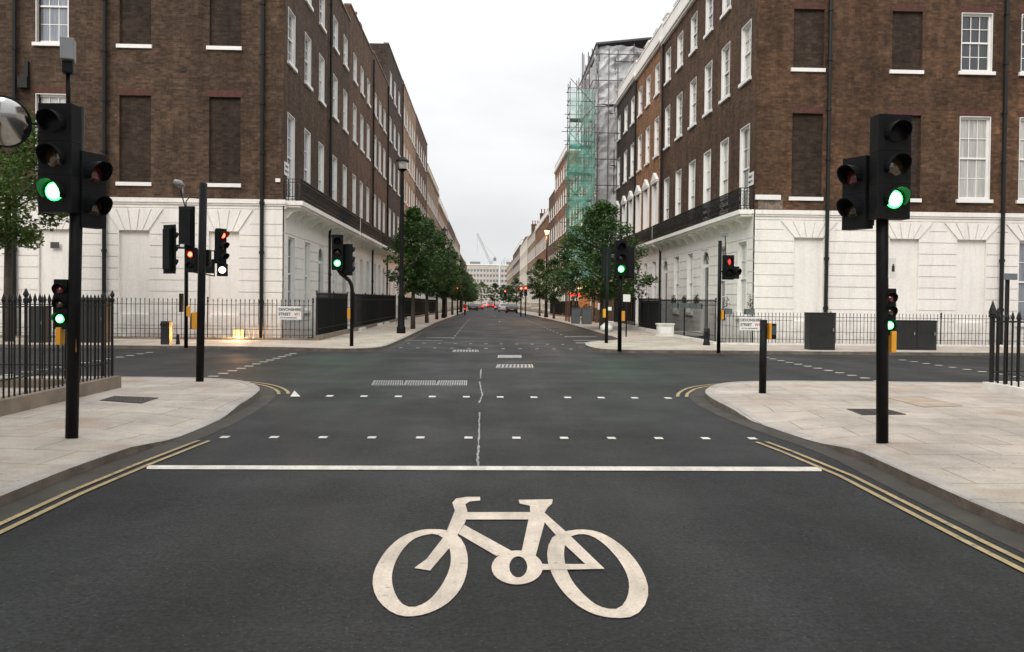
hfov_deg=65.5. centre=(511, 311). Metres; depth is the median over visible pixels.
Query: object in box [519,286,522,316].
traffic light
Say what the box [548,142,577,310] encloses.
terraced house
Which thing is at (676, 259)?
window
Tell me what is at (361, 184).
window
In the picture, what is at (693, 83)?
window
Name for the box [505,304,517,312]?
parked car
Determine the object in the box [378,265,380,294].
window
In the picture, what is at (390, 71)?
window
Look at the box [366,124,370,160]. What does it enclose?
window
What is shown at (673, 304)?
flower trough
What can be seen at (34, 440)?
pavement
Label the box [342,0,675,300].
sky
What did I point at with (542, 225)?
terraced house
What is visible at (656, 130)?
window
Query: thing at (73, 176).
traffic light
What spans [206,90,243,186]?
blind window
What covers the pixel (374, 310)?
iron railing
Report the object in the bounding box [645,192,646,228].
window
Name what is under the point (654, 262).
window
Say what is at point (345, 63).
window
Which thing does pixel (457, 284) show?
plane tree
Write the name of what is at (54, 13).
window
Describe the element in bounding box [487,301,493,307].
parked car
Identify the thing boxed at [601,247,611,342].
traffic light
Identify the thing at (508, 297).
plane tree
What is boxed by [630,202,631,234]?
window
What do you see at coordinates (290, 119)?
window
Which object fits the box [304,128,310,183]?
window
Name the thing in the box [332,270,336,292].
window
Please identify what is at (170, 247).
traffic light
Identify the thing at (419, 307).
iron railing
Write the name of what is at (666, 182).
window
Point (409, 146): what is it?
terraced house
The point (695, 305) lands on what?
flower trough
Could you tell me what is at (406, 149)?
window
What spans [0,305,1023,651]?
road
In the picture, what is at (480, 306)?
parked car
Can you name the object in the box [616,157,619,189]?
window
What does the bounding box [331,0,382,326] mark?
terraced house
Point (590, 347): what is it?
kerb
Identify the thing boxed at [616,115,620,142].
window
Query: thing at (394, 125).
window
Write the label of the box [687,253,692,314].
window
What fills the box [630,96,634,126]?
window
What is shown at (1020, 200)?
window
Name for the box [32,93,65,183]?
window
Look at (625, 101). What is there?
terraced house
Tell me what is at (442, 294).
plane tree
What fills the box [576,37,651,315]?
sheeted scaffold
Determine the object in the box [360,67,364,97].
window
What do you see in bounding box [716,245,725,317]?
window
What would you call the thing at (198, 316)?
push button pole
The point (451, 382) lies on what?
road grating
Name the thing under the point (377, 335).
pavement
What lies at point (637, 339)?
pavement
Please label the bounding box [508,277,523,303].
plane tree
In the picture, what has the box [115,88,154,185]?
blind window
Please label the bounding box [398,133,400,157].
window
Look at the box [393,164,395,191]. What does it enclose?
window
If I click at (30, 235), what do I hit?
plane tree
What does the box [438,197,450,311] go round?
terraced house
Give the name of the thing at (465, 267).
terraced house
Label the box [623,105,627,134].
window
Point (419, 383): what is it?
road grating
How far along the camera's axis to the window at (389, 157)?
63.52 m
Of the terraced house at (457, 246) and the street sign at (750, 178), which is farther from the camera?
the terraced house at (457, 246)
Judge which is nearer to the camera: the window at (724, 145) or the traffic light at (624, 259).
the traffic light at (624, 259)
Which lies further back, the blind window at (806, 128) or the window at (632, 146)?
the window at (632, 146)
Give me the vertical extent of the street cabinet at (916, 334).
0.953 m
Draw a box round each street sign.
[277,306,300,319]
[284,161,288,176]
[739,317,761,329]
[748,171,753,186]
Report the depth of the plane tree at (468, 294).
121.41 m
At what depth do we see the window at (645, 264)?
50.27 m
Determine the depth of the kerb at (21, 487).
7.51 m
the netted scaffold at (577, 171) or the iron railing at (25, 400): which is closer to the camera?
the iron railing at (25, 400)
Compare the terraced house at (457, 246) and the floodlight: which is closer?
the floodlight
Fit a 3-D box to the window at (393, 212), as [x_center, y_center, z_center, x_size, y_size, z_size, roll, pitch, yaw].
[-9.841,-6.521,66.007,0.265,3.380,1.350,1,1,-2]
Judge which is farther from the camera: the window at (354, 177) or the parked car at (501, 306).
the parked car at (501, 306)
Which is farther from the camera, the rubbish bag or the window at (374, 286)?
the window at (374, 286)
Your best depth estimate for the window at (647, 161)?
50.15 m
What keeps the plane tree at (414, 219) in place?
on the pavement at (377, 335)
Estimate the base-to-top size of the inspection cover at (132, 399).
0.040 m
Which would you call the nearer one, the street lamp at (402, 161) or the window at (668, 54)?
the street lamp at (402, 161)
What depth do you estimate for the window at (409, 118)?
79.32 m
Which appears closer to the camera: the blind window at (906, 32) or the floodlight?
the floodlight
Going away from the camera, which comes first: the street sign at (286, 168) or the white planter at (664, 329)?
the street sign at (286, 168)
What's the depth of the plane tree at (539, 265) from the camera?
83.83 m
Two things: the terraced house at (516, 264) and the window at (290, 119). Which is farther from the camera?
the terraced house at (516, 264)
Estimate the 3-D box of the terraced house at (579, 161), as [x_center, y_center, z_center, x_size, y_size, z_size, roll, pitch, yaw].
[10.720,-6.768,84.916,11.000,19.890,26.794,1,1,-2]
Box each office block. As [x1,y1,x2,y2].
[466,262,498,304]
[500,260,510,302]
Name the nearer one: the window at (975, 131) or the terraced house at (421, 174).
the window at (975, 131)
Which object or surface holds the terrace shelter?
on the pavement at (637, 339)
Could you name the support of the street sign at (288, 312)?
attached to the iron railing at (222, 334)
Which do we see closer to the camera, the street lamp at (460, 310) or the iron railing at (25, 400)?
the iron railing at (25, 400)
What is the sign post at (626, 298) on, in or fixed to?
on the pavement at (637, 339)
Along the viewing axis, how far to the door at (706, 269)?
36.56 m
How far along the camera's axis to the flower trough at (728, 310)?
27.60 m
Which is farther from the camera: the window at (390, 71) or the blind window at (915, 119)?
the window at (390, 71)
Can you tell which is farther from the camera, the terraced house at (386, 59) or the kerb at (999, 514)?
the terraced house at (386, 59)
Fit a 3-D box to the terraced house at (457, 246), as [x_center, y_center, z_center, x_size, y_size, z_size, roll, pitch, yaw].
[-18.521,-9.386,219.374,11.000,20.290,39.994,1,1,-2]
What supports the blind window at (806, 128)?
in the terraced house at (784, 100)
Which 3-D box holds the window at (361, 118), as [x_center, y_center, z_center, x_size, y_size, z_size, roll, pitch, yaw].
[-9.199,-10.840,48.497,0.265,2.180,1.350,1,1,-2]
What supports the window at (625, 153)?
in the terraced house at (625, 101)
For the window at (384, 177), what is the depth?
59.82 m
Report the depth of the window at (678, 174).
42.12 m
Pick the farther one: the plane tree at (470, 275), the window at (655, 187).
the plane tree at (470, 275)
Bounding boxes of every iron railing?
[0,288,120,416]
[0,292,104,387]
[0,296,313,339]
[313,290,349,340]
[354,292,396,330]
[397,297,435,320]
[549,301,580,318]
[612,297,636,328]
[637,297,659,332]
[660,298,716,343]
[721,311,1023,346]
[982,301,1023,396]
[994,308,1023,386]
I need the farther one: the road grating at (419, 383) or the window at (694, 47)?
the window at (694, 47)
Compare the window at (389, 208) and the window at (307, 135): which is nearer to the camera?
the window at (307, 135)
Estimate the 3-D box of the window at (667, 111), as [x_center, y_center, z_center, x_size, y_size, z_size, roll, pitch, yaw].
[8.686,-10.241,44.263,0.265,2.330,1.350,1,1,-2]
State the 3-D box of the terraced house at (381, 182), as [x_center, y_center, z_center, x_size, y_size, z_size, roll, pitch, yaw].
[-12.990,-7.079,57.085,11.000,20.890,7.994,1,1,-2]
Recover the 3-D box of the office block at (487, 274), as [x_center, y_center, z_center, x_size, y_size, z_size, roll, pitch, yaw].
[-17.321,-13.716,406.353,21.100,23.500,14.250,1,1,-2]
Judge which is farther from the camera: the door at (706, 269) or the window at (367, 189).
the window at (367, 189)
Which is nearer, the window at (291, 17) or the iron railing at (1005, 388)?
the iron railing at (1005, 388)
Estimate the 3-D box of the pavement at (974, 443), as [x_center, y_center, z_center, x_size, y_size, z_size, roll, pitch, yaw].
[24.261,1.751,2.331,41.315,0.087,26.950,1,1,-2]
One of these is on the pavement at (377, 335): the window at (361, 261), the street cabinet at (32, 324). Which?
the street cabinet at (32, 324)
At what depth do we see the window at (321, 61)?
37.08 m
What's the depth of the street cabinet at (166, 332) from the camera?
24.27 m
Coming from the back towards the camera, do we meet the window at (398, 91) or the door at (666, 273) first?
the window at (398, 91)
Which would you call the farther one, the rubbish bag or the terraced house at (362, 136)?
the terraced house at (362, 136)
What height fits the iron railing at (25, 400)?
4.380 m
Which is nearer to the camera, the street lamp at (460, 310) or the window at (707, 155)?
the window at (707, 155)
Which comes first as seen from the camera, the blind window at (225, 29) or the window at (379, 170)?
the blind window at (225, 29)
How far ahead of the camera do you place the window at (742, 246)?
31.50 m
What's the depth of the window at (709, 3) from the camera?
36.58 m
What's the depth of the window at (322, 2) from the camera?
37.03 m
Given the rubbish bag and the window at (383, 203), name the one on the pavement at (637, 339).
the rubbish bag
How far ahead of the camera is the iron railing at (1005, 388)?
13.54 m
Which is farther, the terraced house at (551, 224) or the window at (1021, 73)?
the terraced house at (551, 224)
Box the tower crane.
[477,234,495,263]
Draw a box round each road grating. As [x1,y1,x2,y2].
[371,380,402,385]
[403,380,435,385]
[436,380,466,385]
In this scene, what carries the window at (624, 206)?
in the terraced house at (625, 101)
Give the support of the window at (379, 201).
in the terraced house at (381, 182)
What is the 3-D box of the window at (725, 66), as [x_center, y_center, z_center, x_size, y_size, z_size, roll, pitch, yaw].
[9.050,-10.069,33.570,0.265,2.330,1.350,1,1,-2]
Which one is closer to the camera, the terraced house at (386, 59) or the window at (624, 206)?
the window at (624, 206)
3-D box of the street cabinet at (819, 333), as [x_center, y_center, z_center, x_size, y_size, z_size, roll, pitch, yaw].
[9.764,0.608,25.246,0.839,1.177,0.495,1,1,-2]
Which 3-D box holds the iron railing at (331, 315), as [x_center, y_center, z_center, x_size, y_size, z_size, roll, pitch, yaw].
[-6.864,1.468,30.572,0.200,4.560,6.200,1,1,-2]
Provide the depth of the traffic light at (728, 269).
23.82 m
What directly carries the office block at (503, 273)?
on the ground
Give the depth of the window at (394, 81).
66.37 m
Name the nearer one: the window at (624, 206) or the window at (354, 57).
the window at (354, 57)
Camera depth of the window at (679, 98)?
42.03 m
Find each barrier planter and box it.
[571,304,579,323]
[581,304,591,323]
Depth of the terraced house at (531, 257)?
173.86 m
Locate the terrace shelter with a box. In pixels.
[563,274,631,322]
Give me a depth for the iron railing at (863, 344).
27.93 m
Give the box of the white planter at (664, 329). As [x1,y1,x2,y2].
[655,323,674,336]
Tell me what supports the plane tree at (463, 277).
on the pavement at (377, 335)
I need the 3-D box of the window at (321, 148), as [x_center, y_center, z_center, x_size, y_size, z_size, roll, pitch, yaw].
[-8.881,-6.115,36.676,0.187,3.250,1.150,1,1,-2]
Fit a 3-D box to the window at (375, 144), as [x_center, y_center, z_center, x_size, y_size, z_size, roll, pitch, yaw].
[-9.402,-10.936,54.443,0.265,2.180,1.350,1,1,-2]
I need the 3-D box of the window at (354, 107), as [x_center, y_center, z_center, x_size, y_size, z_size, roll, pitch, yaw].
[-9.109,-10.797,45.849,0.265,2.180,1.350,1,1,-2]
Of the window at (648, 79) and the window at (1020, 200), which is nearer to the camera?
the window at (1020, 200)
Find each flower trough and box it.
[668,294,677,307]
[679,296,689,307]
[690,295,700,308]
[721,297,731,313]
[744,296,754,314]
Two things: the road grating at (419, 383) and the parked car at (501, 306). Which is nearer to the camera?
the road grating at (419, 383)
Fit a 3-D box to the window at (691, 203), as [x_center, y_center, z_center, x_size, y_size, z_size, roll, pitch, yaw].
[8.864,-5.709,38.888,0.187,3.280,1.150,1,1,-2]
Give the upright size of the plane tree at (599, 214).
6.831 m
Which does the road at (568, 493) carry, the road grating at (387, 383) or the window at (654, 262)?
the road grating at (387, 383)
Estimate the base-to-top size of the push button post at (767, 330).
1.260 m
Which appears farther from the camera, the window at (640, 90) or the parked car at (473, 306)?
the parked car at (473, 306)
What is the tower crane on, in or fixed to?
on the ground
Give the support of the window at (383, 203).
in the terraced house at (381, 182)
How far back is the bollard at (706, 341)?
27.00 m
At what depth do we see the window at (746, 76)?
31.31 m
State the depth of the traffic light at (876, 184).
8.54 m
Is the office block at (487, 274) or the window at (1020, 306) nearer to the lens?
the window at (1020, 306)
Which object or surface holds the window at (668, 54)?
in the terraced house at (784, 100)
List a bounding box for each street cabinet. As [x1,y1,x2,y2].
[28,307,51,342]
[81,298,110,342]
[160,321,172,344]
[804,312,835,349]
[896,320,936,349]
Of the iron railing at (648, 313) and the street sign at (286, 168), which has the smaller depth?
the street sign at (286, 168)
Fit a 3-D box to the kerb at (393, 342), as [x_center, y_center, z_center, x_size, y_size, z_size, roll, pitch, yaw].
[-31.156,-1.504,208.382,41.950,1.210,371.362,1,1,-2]
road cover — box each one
[452,350,478,351]
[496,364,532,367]
[498,355,520,357]
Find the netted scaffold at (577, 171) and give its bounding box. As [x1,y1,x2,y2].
[560,78,597,320]
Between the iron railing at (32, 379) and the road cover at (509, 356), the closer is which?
the iron railing at (32, 379)
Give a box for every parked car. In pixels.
[469,303,477,310]
[477,303,483,309]
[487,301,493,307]
[498,303,507,311]
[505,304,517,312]
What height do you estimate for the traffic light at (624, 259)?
3.370 m
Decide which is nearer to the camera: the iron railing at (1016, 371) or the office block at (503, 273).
the iron railing at (1016, 371)
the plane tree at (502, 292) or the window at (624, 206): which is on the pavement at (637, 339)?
the plane tree at (502, 292)
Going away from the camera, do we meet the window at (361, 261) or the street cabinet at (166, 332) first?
the street cabinet at (166, 332)
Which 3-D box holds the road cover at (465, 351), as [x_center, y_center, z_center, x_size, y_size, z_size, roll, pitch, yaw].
[-1.414,1.206,24.410,0.793,0.040,0.978,1,1,-2]
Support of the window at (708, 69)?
in the terraced house at (784, 100)
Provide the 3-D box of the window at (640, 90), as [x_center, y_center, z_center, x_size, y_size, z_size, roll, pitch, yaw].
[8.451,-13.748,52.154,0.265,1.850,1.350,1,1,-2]
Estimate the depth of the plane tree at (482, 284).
344.28 m
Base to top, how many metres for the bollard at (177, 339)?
0.369 m
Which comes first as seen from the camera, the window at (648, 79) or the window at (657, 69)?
the window at (657, 69)
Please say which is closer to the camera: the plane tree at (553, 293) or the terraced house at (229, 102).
the terraced house at (229, 102)
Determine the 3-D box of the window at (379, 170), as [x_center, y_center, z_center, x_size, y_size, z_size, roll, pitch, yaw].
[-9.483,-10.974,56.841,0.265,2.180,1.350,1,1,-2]
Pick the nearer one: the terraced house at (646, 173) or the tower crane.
the terraced house at (646, 173)
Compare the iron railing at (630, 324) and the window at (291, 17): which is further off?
the iron railing at (630, 324)
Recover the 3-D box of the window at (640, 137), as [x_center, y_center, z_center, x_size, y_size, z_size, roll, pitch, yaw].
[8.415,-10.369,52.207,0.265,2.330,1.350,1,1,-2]
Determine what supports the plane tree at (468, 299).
on the pavement at (377, 335)
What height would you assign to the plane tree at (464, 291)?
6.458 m
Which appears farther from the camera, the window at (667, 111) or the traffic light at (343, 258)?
the window at (667, 111)
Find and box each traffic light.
[0,36,112,438]
[162,179,229,347]
[332,234,354,345]
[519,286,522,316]
[524,285,526,315]
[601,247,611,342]
[614,240,634,351]
[717,232,741,352]
[836,113,912,443]
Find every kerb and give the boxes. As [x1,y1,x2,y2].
[0,310,468,351]
[0,376,259,506]
[518,312,1023,355]
[705,381,1023,534]
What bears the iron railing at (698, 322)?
on the pavement at (637, 339)
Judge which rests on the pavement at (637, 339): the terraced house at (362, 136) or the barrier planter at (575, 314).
the barrier planter at (575, 314)
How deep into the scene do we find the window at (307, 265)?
34.37 m
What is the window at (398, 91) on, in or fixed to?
in the terraced house at (386, 59)
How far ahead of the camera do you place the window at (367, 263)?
51.80 m
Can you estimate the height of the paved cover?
0.037 m
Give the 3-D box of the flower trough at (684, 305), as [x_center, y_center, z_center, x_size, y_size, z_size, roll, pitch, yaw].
[6.967,-0.416,31.853,0.313,0.537,1.100,1,1,-2]
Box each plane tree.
[0,96,68,341]
[382,205,448,328]
[404,217,459,322]
[419,236,460,318]
[434,259,463,316]
[448,250,468,314]
[450,266,470,312]
[461,272,472,311]
[463,280,475,303]
[465,272,479,303]
[466,280,475,309]
[476,281,489,303]
[485,283,503,304]
[498,284,507,302]
[502,285,514,303]
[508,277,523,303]
[526,258,551,315]
[538,199,657,328]
[538,256,568,317]
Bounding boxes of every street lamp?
[396,154,408,332]
[441,226,447,317]
[459,262,461,312]
[544,228,549,316]
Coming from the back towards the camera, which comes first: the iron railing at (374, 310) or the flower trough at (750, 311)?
the iron railing at (374, 310)
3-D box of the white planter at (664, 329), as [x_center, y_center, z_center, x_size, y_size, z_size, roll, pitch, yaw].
[6.437,0.757,33.480,0.730,0.550,0.450,1,1,-2]
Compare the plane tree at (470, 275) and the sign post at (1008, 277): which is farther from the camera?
the plane tree at (470, 275)
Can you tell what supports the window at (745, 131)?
in the terraced house at (784, 100)
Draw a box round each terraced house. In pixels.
[0,0,365,337]
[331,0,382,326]
[344,3,389,323]
[355,12,405,315]
[372,50,410,318]
[402,80,415,297]
[415,114,427,298]
[427,163,441,309]
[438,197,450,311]
[447,222,459,310]
[455,236,459,308]
[460,254,466,303]
[506,260,512,303]
[512,236,526,307]
[519,221,537,309]
[526,209,544,311]
[531,208,548,312]
[541,190,554,313]
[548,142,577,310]
[567,150,595,310]
[594,47,644,320]
[608,11,670,324]
[636,0,1023,344]
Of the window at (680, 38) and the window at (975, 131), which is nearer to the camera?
the window at (975, 131)
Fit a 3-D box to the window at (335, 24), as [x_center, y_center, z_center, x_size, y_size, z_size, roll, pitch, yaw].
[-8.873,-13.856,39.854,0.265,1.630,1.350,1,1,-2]
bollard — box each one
[176,334,179,344]
[703,327,710,344]
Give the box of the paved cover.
[889,396,961,406]
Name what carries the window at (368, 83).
in the terraced house at (362, 136)
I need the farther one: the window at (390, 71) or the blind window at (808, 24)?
the window at (390, 71)
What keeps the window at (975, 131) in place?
in the terraced house at (784, 100)
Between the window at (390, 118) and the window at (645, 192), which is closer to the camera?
the window at (645, 192)
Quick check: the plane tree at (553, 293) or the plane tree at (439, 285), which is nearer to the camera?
the plane tree at (439, 285)
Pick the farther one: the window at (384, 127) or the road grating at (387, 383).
the window at (384, 127)
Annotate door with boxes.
[318,264,319,291]
[665,273,666,322]
[705,267,708,314]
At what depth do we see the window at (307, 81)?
34.23 m
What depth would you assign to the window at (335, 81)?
40.38 m
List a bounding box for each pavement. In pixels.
[0,306,467,347]
[0,376,249,486]
[518,309,1023,352]
[714,381,1023,512]
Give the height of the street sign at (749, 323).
0.460 m
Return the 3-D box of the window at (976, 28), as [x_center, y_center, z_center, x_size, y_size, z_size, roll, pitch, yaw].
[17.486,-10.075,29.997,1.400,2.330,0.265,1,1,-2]
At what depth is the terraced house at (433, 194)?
111.88 m
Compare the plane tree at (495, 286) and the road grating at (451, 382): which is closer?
the road grating at (451, 382)
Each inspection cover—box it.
[100,396,158,403]
[847,409,905,414]
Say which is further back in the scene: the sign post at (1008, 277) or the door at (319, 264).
the door at (319, 264)
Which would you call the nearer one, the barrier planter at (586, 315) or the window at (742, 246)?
the window at (742, 246)
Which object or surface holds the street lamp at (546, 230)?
on the pavement at (637, 339)
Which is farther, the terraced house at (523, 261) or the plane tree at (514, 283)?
the terraced house at (523, 261)
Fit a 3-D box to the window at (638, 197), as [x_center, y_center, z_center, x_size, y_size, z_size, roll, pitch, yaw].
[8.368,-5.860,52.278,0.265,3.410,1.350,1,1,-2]
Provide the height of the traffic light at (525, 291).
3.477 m
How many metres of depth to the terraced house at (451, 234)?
174.28 m
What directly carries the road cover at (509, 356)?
on the road at (568, 493)
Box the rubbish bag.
[600,320,612,331]
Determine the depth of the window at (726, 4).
33.93 m
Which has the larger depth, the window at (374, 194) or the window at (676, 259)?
the window at (374, 194)
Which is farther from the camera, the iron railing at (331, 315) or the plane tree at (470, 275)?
the plane tree at (470, 275)
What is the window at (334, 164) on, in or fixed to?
in the terraced house at (349, 230)
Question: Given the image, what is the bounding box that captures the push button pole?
[191,183,210,381]
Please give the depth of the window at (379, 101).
57.27 m
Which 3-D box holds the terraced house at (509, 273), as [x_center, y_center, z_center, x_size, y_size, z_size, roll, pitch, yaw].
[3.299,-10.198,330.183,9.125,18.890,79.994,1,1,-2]
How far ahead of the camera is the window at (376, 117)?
54.94 m
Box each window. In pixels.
[32,0,68,45]
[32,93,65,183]
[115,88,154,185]
[116,0,151,48]
[206,0,241,50]
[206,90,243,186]
[283,112,295,200]
[283,236,294,304]
[287,6,297,72]
[303,241,311,312]
[304,32,312,91]
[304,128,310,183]
[305,0,313,11]
[318,53,325,107]
[318,142,323,192]
[319,0,326,33]
[332,73,338,122]
[332,155,336,201]
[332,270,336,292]
[333,16,339,55]
[343,35,348,71]
[343,89,348,134]
[343,165,346,207]
[352,103,357,145]
[352,174,355,213]
[353,52,357,86]
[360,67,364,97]
[360,114,364,153]
[360,181,362,231]
[360,259,362,308]
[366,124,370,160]
[366,187,368,222]
[366,261,368,293]
[367,78,370,107]
[373,263,375,294]
[374,136,377,169]
[374,194,375,226]
[375,93,377,119]
[378,142,381,174]
[378,198,380,229]
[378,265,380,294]
[379,101,382,126]
[383,110,386,133]
[383,148,385,179]
[383,203,384,232]
[389,118,391,143]
[389,157,391,186]
[389,208,390,236]
[390,71,392,98]
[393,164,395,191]
[393,212,394,236]
[394,81,396,107]
[394,125,396,150]
[398,91,400,116]
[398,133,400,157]
[406,149,408,170]
[409,118,410,139]
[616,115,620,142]
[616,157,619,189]
[622,150,626,184]
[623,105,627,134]
[623,206,624,236]
[629,142,633,178]
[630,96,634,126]
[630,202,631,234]
[636,134,641,172]
[637,86,641,117]
[637,197,638,231]
[643,263,646,298]
[644,126,649,166]
[645,75,649,108]
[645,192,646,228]
[652,116,658,159]
[652,261,655,298]
[653,62,659,98]
[653,185,656,224]
[663,105,669,150]
[664,47,670,86]
[664,177,668,220]
[672,256,678,313]
[674,92,681,140]
[675,31,682,72]
[675,169,680,215]
[687,76,696,129]
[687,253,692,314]
[688,12,697,56]
[688,160,694,223]
[702,60,711,117]
[703,0,712,39]
[703,149,710,220]
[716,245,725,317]
[718,41,729,104]
[720,0,730,19]
[720,137,728,215]
[734,241,746,318]
[738,18,751,87]
[739,123,749,209]
[789,107,826,200]
[791,2,828,71]
[887,108,924,201]
[889,4,926,73]
[956,116,992,202]
[958,13,995,75]
[1014,241,1023,326]
[1015,117,1023,203]
[1018,14,1023,75]
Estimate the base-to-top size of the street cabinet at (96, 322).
1.407 m
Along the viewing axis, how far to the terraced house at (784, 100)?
29.98 m
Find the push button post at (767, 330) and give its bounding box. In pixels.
[759,320,776,393]
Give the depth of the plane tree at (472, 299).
166.55 m
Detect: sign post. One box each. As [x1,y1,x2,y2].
[623,293,629,336]
[1003,273,1017,383]
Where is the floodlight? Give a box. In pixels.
[233,329,244,337]
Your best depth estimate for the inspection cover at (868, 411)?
10.79 m
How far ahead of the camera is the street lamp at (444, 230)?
65.72 m
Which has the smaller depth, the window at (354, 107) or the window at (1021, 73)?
the window at (1021, 73)
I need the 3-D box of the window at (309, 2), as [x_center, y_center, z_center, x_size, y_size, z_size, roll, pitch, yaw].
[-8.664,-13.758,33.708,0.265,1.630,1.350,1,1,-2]
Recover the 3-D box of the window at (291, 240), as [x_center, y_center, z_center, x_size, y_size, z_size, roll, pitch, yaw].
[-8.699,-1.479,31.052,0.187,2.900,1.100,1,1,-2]
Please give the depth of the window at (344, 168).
43.36 m
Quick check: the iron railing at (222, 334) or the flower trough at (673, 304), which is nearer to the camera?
the iron railing at (222, 334)

